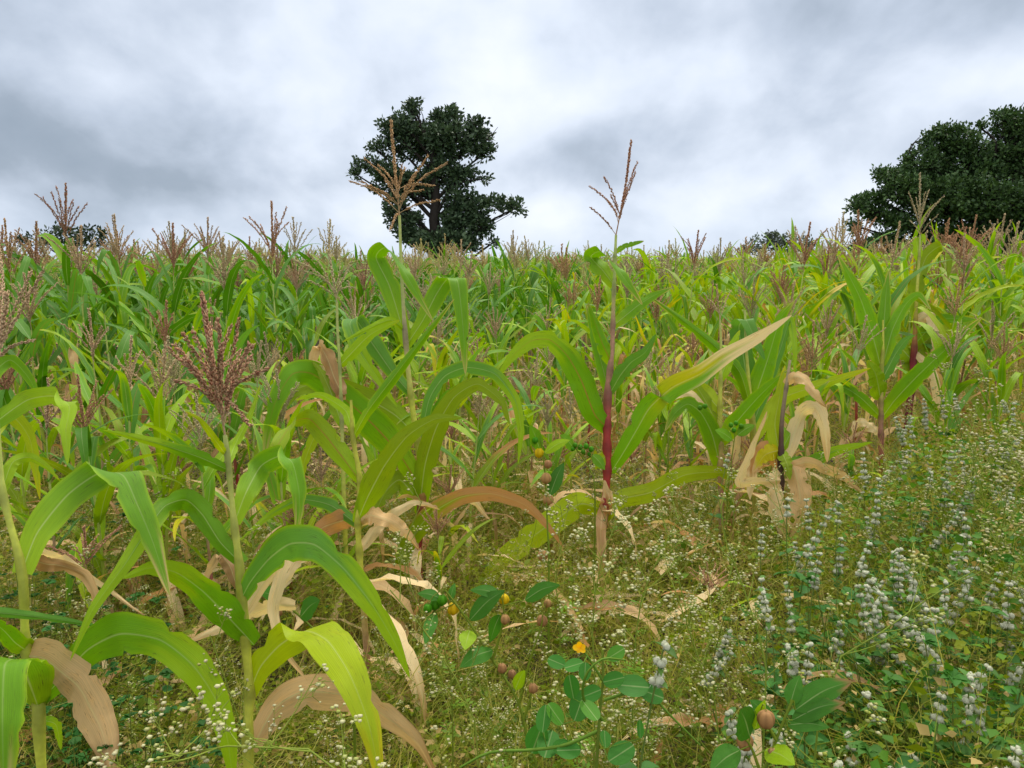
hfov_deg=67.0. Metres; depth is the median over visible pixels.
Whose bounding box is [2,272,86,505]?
maize plant
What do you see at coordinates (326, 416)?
maize plant
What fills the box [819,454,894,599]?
flowering weed
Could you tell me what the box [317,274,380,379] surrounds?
maize plant
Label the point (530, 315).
maize plant
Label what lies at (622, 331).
maize plant
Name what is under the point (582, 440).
maize plant
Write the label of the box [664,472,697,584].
flowering weed
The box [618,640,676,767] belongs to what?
spike weed
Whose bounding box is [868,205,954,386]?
maize plant
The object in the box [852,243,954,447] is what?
maize plant
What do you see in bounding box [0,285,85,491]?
maize plant
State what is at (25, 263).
maize plant
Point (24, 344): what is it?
maize plant
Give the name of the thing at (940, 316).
maize plant
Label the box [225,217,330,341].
maize plant
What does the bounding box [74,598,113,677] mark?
flowering weed
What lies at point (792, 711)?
spike weed
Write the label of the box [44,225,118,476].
maize plant
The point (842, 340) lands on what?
maize plant
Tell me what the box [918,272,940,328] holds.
maize plant
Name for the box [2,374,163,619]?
maize plant
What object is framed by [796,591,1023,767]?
leafy weed
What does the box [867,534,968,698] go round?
spike weed
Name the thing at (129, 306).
maize plant
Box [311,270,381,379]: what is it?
maize plant
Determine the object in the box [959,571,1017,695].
spike weed
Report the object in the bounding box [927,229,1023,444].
maize plant
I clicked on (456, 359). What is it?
maize plant
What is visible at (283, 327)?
maize plant
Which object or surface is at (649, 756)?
flowering weed
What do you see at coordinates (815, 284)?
maize plant
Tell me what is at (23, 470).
maize plant
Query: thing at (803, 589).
spike weed
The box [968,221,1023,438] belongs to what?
maize plant
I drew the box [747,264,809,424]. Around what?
maize plant
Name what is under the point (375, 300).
maize plant
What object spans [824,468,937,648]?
flowering weed
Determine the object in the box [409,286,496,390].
maize plant
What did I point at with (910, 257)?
maize plant
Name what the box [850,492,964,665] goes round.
spike weed
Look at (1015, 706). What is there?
spike weed
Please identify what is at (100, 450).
maize plant
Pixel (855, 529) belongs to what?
flowering weed
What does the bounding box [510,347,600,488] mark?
maize plant
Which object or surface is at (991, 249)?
maize plant
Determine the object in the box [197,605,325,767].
flowering weed
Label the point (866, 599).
spike weed
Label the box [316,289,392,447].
maize plant
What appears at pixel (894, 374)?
maize plant
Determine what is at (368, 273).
maize plant
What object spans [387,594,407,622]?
flowering weed
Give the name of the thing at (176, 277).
maize plant
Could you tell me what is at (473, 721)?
flowering weed
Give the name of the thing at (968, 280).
maize plant
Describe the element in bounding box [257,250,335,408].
maize plant
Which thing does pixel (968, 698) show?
spike weed
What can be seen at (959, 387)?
maize plant
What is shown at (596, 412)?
maize plant
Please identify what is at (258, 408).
maize plant
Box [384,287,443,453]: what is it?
maize plant
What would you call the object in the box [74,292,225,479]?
maize plant
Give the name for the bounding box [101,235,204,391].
maize plant
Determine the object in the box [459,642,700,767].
round leaved weed
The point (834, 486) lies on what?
flowering weed
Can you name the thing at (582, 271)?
maize field
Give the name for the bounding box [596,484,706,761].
flowering weed
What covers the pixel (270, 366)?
maize plant
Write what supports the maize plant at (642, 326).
on the ground at (288, 666)
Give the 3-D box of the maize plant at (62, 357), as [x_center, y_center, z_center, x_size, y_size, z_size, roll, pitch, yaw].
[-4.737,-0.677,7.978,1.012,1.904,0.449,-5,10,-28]
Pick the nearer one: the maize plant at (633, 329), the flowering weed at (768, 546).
the flowering weed at (768, 546)
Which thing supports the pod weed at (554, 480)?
on the ground at (288, 666)
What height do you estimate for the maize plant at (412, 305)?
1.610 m
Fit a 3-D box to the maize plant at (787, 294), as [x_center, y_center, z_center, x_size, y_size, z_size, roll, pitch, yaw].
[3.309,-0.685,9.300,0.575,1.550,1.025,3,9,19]
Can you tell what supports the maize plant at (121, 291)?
on the ground at (288, 666)
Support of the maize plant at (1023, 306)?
on the ground at (288, 666)
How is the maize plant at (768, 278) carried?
on the ground at (288, 666)
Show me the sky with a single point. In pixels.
(742, 119)
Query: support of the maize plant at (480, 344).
on the ground at (288, 666)
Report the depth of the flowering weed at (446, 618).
2.49 m
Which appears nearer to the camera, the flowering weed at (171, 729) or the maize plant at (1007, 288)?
the flowering weed at (171, 729)
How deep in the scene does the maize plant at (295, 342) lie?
6.49 m
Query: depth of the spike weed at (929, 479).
2.91 m
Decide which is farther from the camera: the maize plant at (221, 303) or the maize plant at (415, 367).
the maize plant at (221, 303)
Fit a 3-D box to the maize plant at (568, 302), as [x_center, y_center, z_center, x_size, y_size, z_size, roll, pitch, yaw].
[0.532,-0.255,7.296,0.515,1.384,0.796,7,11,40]
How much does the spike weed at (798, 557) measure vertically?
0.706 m
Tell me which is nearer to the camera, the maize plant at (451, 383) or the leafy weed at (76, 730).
the leafy weed at (76, 730)
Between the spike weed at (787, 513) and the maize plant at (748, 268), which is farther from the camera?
the maize plant at (748, 268)
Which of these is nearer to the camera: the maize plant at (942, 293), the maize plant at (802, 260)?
the maize plant at (942, 293)
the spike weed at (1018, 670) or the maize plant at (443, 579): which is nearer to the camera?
the spike weed at (1018, 670)
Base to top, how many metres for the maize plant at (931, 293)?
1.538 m
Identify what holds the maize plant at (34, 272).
on the ground at (288, 666)
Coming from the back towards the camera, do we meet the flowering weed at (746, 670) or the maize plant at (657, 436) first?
the maize plant at (657, 436)
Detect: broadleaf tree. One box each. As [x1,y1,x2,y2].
[346,95,528,260]
[840,103,1023,259]
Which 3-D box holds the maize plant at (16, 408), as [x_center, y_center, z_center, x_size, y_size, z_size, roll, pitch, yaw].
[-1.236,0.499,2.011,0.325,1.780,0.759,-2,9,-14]
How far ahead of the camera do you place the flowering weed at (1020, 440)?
3.27 m
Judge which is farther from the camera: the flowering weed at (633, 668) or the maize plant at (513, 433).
the maize plant at (513, 433)
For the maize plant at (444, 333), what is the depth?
7.88 m
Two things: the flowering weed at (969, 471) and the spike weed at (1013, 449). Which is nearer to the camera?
the flowering weed at (969, 471)
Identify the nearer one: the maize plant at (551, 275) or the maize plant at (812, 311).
the maize plant at (812, 311)
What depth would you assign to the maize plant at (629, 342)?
5.67 m
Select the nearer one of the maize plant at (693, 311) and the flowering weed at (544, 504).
the flowering weed at (544, 504)
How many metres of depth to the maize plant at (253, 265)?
8.53 m
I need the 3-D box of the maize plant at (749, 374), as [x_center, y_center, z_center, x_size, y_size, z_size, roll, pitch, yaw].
[1.249,0.327,3.854,1.233,1.541,0.548,0,9,0]
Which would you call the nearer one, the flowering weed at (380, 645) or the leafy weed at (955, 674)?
the leafy weed at (955, 674)
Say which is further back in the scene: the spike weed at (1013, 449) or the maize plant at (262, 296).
the maize plant at (262, 296)
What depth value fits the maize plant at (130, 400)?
3.08 m
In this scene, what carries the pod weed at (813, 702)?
on the ground at (288, 666)
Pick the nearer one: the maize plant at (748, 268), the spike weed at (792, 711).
the spike weed at (792, 711)
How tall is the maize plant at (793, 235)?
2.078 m
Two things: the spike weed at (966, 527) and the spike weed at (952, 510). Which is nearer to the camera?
the spike weed at (966, 527)
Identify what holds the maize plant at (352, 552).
on the ground at (288, 666)
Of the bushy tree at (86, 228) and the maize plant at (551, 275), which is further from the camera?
the bushy tree at (86, 228)
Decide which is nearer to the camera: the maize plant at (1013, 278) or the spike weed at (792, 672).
the spike weed at (792, 672)
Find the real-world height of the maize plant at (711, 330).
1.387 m
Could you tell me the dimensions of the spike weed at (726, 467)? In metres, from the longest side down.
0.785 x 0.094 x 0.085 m
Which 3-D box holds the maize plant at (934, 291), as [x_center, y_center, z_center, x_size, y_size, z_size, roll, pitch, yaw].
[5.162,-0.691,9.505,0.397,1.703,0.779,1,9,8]
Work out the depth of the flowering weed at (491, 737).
2.03 m
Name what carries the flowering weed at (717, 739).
on the ground at (288, 666)
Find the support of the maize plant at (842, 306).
on the ground at (288, 666)
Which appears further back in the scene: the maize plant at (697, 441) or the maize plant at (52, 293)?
the maize plant at (52, 293)
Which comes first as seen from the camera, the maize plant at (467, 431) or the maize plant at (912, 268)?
the maize plant at (467, 431)
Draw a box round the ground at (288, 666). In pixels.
[0,308,1023,767]
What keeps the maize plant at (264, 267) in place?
on the ground at (288, 666)
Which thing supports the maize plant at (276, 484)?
on the ground at (288, 666)
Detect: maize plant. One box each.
[0,217,66,478]
[0,225,18,430]
[0,240,32,433]
[0,246,94,767]
[0,258,37,366]
[0,285,66,446]
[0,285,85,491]
[0,297,78,498]
[0,349,61,605]
[0,377,163,634]
[0,432,236,767]
[1,221,93,450]
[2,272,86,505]
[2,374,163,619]
[3,182,107,465]
[3,232,61,392]
[11,225,99,398]
[15,306,53,435]
[16,240,58,338]
[25,308,198,583]
[26,244,60,389]
[29,251,55,426]
[29,302,194,539]
[39,248,76,362]
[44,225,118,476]
[45,256,109,372]
[45,525,138,710]
[47,266,140,423]
[52,296,133,433]
[56,335,162,615]
[61,213,156,406]
[63,256,146,382]
[63,258,116,357]
[70,290,434,767]
[70,300,249,558]
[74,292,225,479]
[77,276,228,464]
[83,231,156,377]
[85,233,149,368]
[88,281,130,396]
[94,222,240,439]
[98,258,152,395]
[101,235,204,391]
[101,239,169,385]
[108,267,200,404]
[110,258,174,434]
[111,221,236,403]
[113,272,169,375]
[117,341,203,631]
[117,392,269,658]
[121,241,162,360]
[133,336,229,561]
[141,446,206,621]
[145,256,202,345]
[147,292,256,426]
[147,294,184,404]
[156,282,204,365]
[157,229,193,351]
[158,298,261,506]
[166,340,321,564]
[171,467,285,632]
[173,248,216,405]
[175,233,277,418]
[179,236,274,512]
[181,217,244,427]
[182,200,333,457]
[185,271,243,351]
[185,298,258,365]
[194,268,272,380]
[199,369,345,628]
[200,331,310,507]
[203,242,283,369]
[215,237,287,363]
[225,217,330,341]
[230,291,293,453]
[234,243,314,353]
[238,279,296,455]
[238,343,347,517]
[240,299,460,732]
[246,260,293,366]
[252,245,287,379]
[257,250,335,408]
[257,447,377,619]
[258,491,339,659]
[260,506,387,641]
[263,119,563,641]
[265,253,322,400]
[265,274,311,362]
[266,257,340,443]
[266,319,339,471]
[269,306,344,404]
[292,219,369,362]
[293,248,431,674]
[295,299,352,420]
[306,280,401,500]
[310,267,343,356]
[311,236,377,375]
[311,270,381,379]
[316,249,390,383]
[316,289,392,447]
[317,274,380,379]
[318,303,394,385]
[319,333,427,467]
[322,407,397,592]
[326,262,376,386]
[338,264,380,345]
[338,366,436,534]
[344,276,377,347]
[346,270,406,377]
[364,244,453,418]
[367,274,486,471]
[367,306,445,419]
[367,466,461,568]
[375,290,399,398]
[377,259,443,387]
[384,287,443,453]
[396,273,475,458]
[397,377,550,603]
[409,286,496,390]
[410,420,476,555]
[412,331,509,480]
[412,505,494,644]
[413,239,486,388]
[416,310,458,483]
[416,339,507,483]
[419,256,477,360]
[423,328,482,450]
[423,465,487,605]
[425,335,548,520]
[428,251,517,415]
[435,303,491,413]
[436,271,487,407]
[436,303,509,448]
[442,262,524,382]
[443,307,519,473]
[446,268,496,350]
[449,396,544,575]
[450,270,523,375]
[466,258,504,350]
[469,139,791,618]
[471,230,554,389]
[471,363,538,492]
[472,272,532,399]
[474,296,517,393]
[475,312,545,445]
[484,442,528,548]
[489,290,539,374]
[490,300,524,383]
[497,235,571,389]
[497,297,587,435]
[499,350,552,550]
[499,377,562,520]
[500,279,545,397]
[501,391,580,566]
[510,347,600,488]
[514,246,606,403]
[514,304,590,434]
[517,265,601,393]
[519,243,586,385]
[522,317,606,469]
[529,283,578,407]
[532,290,567,388]
[533,275,661,479]
[534,258,563,381]
[539,437,590,543]
[540,388,602,533]
[547,272,588,423]
[567,299,653,444]
[575,251,665,399]
[580,322,646,477]
[583,275,634,337]
[587,254,669,390]
[591,285,677,425]
[597,266,647,341]
[598,256,665,377]
[598,260,619,333]
[602,256,648,414]
[604,256,694,389]
[611,253,679,447]
[612,264,653,471]
[614,350,676,486]
[614,350,706,539]
[614,441,673,563]
[616,285,697,479]
[620,376,677,535]
[621,386,686,535]
[631,240,708,385]
[631,248,665,382]
[634,257,701,410]
[640,276,669,379]
[640,561,753,694]
[641,230,742,436]
[646,250,728,369]
[654,299,869,562]
[659,332,710,483]
[664,269,701,372]
[665,267,728,360]
[665,284,786,573]
[668,400,734,551]
[674,284,737,449]
[678,238,731,387]
[684,264,709,363]
[687,261,730,368]
[690,248,802,410]
[696,439,804,553]
[697,270,713,355]
[700,237,753,305]
[704,257,768,389]
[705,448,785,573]
[706,309,831,473]
[708,276,803,468]
[715,360,871,614]
[720,222,875,455]
[720,244,816,349]
[720,264,822,439]
[721,299,802,407]
[728,249,771,405]
[733,261,763,390]
[735,231,847,374]
[738,265,839,395]
[740,320,858,529]
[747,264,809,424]
[764,281,820,470]
[767,267,812,367]
[770,253,842,361]
[771,217,806,368]
[771,353,830,492]
[781,209,943,459]
[782,299,871,485]
[789,211,920,411]
[789,223,899,428]
[789,250,874,351]
[793,246,858,429]
[794,270,844,440]
[799,238,877,368]
[802,315,885,500]
[803,246,937,394]
[808,221,956,469]
[825,255,981,519]
[828,267,879,369]
[829,243,878,419]
[831,275,875,425]
[833,264,872,368]
[836,422,888,547]
[847,236,934,369]
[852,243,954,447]
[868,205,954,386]
[868,250,927,381]
[875,256,948,374]
[877,172,975,470]
[877,278,942,391]
[878,233,1023,443]
[883,260,935,428]
[884,230,946,345]
[890,260,961,392]
[891,255,1023,444]
[894,227,1008,440]
[895,277,1008,500]
[900,233,937,368]
[910,321,987,494]
[915,218,975,325]
[917,359,1018,485]
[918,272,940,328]
[925,261,940,385]
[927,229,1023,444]
[928,262,1023,432]
[931,258,1023,365]
[932,244,1023,414]
[933,215,993,371]
[935,300,1023,478]
[940,227,994,413]
[951,223,1004,417]
[959,297,1023,469]
[962,255,1018,405]
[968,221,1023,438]
[969,322,1023,509]
[973,213,1022,385]
[974,248,1023,410]
[1001,263,1022,381]
[1003,258,1023,376]
[1006,222,1023,396]
[1012,261,1023,391]
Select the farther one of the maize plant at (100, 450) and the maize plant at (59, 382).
the maize plant at (59, 382)
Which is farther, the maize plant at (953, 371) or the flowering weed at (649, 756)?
the maize plant at (953, 371)
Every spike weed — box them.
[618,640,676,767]
[685,453,730,613]
[700,587,789,744]
[712,575,783,763]
[721,707,736,746]
[737,704,757,767]
[751,527,795,710]
[765,649,799,765]
[766,728,785,767]
[774,498,804,654]
[782,643,828,767]
[786,500,890,701]
[789,641,858,767]
[792,498,823,669]
[794,552,846,763]
[803,544,917,759]
[820,503,851,704]
[821,584,959,765]
[824,476,886,640]
[833,760,843,767]
[843,590,890,764]
[845,581,875,762]
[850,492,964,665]
[852,446,916,592]
[855,576,950,743]
[858,570,921,762]
[859,691,921,767]
[862,477,893,660]
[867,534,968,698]
[884,551,930,743]
[886,443,955,592]
[886,668,975,767]
[887,471,937,617]
[889,415,930,539]
[891,570,981,761]
[896,607,1023,766]
[914,607,951,765]
[915,662,999,761]
[916,541,1012,711]
[918,393,970,510]
[925,692,954,767]
[926,477,969,600]
[934,558,1020,762]
[938,445,1003,600]
[945,496,1014,658]
[947,503,988,659]
[956,517,980,668]
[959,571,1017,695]
[960,476,1015,615]
[963,641,1023,766]
[977,425,1007,551]
[985,435,1022,576]
[998,745,1023,767]
[1000,399,1023,538]
[1002,580,1023,763]
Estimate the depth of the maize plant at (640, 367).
7.03 m
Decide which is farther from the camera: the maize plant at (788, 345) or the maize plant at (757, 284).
the maize plant at (757, 284)
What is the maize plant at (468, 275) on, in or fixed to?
on the ground at (288, 666)
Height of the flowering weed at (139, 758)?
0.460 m
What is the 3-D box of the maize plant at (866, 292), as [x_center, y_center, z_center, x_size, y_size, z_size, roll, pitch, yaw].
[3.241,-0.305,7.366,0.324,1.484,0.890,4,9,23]
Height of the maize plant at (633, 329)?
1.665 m
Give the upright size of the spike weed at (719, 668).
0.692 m
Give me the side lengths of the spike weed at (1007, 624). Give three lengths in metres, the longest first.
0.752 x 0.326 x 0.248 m
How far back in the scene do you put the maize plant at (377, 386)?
4.05 m
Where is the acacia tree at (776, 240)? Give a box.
[736,229,820,257]
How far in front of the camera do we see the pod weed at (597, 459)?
2.90 m
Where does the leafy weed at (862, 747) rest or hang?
on the ground at (288, 666)
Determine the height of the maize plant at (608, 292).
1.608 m
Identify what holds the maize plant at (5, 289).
on the ground at (288, 666)
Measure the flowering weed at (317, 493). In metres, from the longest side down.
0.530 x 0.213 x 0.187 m
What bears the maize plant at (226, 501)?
on the ground at (288, 666)
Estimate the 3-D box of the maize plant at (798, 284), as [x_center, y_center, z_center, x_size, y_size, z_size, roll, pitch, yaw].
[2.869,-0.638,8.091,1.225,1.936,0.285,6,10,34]
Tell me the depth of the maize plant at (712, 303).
9.85 m
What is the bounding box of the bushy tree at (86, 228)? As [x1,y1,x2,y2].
[17,220,111,261]
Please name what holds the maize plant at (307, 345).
on the ground at (288, 666)
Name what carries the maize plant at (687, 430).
on the ground at (288, 666)
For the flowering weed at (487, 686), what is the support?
on the ground at (288, 666)
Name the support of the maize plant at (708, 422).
on the ground at (288, 666)
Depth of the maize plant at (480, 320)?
9.31 m
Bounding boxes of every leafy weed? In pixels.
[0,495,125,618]
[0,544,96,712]
[16,580,162,767]
[30,667,242,767]
[41,545,182,717]
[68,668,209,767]
[722,572,924,767]
[748,727,1004,767]
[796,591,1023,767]
[870,479,1023,653]
[880,536,1023,759]
[901,633,1020,767]
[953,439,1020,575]
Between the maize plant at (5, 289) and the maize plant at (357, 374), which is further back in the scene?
the maize plant at (5, 289)
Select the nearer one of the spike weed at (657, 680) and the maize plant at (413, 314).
the spike weed at (657, 680)
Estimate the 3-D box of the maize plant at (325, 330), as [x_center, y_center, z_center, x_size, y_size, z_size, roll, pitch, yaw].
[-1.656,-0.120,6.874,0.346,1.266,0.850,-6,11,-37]
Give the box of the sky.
[0,0,1023,261]
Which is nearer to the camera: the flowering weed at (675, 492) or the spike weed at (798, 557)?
the spike weed at (798, 557)
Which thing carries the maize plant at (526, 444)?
on the ground at (288, 666)
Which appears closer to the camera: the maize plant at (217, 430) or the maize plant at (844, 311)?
the maize plant at (217, 430)
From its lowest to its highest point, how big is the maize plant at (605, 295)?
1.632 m
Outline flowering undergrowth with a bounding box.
[0,309,1023,766]
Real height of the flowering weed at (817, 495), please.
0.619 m
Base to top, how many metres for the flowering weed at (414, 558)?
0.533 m
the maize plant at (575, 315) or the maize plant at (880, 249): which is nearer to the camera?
the maize plant at (575, 315)
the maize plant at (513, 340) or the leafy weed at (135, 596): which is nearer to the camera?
the leafy weed at (135, 596)
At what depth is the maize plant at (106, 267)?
9.43 m
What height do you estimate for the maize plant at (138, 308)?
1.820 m
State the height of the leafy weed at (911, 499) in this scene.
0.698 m
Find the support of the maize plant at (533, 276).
on the ground at (288, 666)
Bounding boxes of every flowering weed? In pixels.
[61,500,94,606]
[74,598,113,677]
[87,686,220,767]
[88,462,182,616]
[108,677,162,767]
[126,573,179,699]
[141,664,389,767]
[180,440,221,572]
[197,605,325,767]
[304,483,326,521]
[309,710,363,767]
[374,631,388,672]
[380,619,407,715]
[382,539,428,632]
[384,534,521,767]
[386,492,409,534]
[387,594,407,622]
[388,472,477,767]
[406,574,428,619]
[408,581,460,744]
[450,628,489,737]
[459,666,518,767]
[469,630,514,767]
[471,719,523,767]
[488,682,536,766]
[510,547,529,619]
[510,577,554,697]
[529,469,567,562]
[529,482,592,759]
[542,497,657,767]
[591,688,657,767]
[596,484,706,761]
[626,672,678,766]
[636,720,669,763]
[649,499,723,752]
[650,540,772,767]
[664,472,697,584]
[664,591,758,766]
[665,542,750,764]
[669,491,712,596]
[699,455,804,767]
[724,625,782,747]
[751,463,817,627]
[752,500,789,638]
[760,477,804,564]
[777,550,993,767]
[804,468,838,567]
[810,449,856,584]
[815,494,884,598]
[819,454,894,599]
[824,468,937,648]
[892,420,1023,611]
[923,423,1010,589]
[933,398,1023,630]
[971,464,1023,648]
[983,433,1023,719]
[987,541,1023,641]
[992,395,1023,459]
[999,449,1023,532]
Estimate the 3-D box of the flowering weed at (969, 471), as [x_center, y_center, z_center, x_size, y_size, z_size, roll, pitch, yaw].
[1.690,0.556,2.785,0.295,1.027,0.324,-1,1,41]
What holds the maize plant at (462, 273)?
on the ground at (288, 666)
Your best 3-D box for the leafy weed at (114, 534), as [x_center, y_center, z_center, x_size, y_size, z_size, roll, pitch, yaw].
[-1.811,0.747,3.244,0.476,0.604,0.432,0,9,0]
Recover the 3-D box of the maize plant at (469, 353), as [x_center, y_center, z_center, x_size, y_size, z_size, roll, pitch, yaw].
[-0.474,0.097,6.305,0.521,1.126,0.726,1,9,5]
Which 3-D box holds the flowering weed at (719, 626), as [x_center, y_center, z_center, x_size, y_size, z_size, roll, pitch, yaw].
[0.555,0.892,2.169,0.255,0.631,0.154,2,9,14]
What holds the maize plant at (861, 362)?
on the ground at (288, 666)
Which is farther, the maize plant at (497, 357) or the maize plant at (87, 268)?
the maize plant at (87, 268)
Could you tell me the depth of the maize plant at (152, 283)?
6.25 m
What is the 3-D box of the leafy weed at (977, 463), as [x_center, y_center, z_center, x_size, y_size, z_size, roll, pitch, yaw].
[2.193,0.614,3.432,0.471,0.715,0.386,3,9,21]
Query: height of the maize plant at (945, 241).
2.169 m
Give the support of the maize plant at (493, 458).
on the ground at (288, 666)
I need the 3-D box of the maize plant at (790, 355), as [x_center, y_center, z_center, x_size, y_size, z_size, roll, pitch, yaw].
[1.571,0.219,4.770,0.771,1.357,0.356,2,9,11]
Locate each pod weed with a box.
[262,586,356,765]
[417,581,559,767]
[529,425,569,702]
[560,434,604,654]
[698,404,754,603]
[710,675,851,767]
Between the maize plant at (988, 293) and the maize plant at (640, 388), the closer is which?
the maize plant at (640, 388)
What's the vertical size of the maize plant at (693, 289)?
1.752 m
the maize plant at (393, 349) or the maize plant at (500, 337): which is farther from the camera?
the maize plant at (393, 349)
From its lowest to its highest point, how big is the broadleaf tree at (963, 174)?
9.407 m
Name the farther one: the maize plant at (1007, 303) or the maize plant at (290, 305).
the maize plant at (290, 305)
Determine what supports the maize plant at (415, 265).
on the ground at (288, 666)
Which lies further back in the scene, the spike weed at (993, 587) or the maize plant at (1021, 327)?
the maize plant at (1021, 327)
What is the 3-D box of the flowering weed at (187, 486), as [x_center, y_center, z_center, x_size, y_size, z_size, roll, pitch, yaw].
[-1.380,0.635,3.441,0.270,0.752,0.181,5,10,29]
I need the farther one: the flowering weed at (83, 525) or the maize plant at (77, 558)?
the flowering weed at (83, 525)
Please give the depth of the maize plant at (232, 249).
7.08 m
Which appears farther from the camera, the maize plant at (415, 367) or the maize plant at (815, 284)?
the maize plant at (815, 284)
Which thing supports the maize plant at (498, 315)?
on the ground at (288, 666)
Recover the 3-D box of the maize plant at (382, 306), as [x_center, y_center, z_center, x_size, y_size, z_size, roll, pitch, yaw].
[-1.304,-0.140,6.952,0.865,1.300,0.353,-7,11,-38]
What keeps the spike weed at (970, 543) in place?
on the ground at (288, 666)
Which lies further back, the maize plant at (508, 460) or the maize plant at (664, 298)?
the maize plant at (664, 298)
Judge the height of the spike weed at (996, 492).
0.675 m
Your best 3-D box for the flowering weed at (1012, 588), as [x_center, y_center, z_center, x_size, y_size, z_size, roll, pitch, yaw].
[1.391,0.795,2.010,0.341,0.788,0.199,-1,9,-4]
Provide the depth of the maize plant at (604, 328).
6.64 m
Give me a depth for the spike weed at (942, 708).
1.49 m
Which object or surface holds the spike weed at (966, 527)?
on the ground at (288, 666)
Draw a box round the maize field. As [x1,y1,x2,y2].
[3,222,1023,377]
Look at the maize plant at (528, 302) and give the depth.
8.01 m
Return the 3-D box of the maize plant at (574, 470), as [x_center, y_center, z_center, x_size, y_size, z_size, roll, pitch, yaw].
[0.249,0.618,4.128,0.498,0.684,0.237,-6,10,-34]
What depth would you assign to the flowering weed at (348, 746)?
2.03 m
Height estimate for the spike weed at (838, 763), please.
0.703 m
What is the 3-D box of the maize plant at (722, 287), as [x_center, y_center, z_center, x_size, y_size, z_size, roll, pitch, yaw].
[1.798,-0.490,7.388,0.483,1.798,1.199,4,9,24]
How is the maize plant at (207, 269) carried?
on the ground at (288, 666)
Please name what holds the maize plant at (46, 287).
on the ground at (288, 666)
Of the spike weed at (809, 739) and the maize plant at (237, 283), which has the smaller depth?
the spike weed at (809, 739)
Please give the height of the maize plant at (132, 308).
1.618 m
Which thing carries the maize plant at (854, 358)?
on the ground at (288, 666)
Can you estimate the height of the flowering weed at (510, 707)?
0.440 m
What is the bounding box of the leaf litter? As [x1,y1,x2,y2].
[0,347,1023,767]
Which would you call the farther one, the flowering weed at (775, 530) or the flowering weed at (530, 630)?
the flowering weed at (775, 530)
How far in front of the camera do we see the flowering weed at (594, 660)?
1.70 m
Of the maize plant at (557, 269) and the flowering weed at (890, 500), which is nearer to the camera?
the flowering weed at (890, 500)
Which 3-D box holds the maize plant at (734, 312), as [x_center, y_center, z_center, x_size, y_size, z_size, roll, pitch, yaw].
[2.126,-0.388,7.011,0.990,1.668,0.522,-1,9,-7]
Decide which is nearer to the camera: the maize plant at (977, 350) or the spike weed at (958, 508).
the spike weed at (958, 508)
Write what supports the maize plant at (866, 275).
on the ground at (288, 666)
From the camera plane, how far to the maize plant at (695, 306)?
9.89 m
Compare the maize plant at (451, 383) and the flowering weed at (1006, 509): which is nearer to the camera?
the flowering weed at (1006, 509)
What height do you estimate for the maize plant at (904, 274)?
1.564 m
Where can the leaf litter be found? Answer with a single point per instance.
(628, 609)
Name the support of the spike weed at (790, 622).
on the ground at (288, 666)
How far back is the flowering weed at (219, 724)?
1.00 m
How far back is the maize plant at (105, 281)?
8.76 m
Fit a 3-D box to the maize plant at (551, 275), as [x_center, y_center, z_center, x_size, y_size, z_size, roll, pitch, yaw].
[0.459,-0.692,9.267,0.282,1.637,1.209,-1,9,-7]
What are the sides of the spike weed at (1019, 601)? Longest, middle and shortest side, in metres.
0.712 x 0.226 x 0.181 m
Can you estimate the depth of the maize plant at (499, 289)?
9.04 m
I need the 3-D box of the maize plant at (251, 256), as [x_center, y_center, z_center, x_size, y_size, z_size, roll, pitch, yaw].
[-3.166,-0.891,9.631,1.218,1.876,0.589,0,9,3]
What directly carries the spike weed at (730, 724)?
on the ground at (288, 666)
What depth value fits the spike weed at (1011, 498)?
2.77 m
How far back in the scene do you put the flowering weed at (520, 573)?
3.33 m
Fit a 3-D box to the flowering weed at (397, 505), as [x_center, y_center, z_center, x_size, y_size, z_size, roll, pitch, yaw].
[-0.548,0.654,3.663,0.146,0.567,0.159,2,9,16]
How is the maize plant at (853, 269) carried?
on the ground at (288, 666)
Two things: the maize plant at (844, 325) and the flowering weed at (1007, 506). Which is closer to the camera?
the flowering weed at (1007, 506)
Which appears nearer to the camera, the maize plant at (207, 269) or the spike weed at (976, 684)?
the spike weed at (976, 684)
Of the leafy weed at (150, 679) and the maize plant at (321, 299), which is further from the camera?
the maize plant at (321, 299)
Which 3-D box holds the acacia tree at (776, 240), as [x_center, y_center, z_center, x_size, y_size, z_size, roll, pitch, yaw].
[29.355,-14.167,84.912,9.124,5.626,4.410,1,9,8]
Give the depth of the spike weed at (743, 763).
1.37 m
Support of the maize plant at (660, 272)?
on the ground at (288, 666)
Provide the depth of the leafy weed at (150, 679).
1.73 m
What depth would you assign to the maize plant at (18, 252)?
7.52 m
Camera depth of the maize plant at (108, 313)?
6.56 m
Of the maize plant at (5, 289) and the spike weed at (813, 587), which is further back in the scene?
the maize plant at (5, 289)
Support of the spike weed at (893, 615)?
on the ground at (288, 666)
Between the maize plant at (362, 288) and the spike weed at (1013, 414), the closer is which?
the spike weed at (1013, 414)
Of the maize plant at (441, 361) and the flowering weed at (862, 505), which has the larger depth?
the maize plant at (441, 361)
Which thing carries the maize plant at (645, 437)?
on the ground at (288, 666)
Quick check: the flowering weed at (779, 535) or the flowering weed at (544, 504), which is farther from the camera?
the flowering weed at (544, 504)

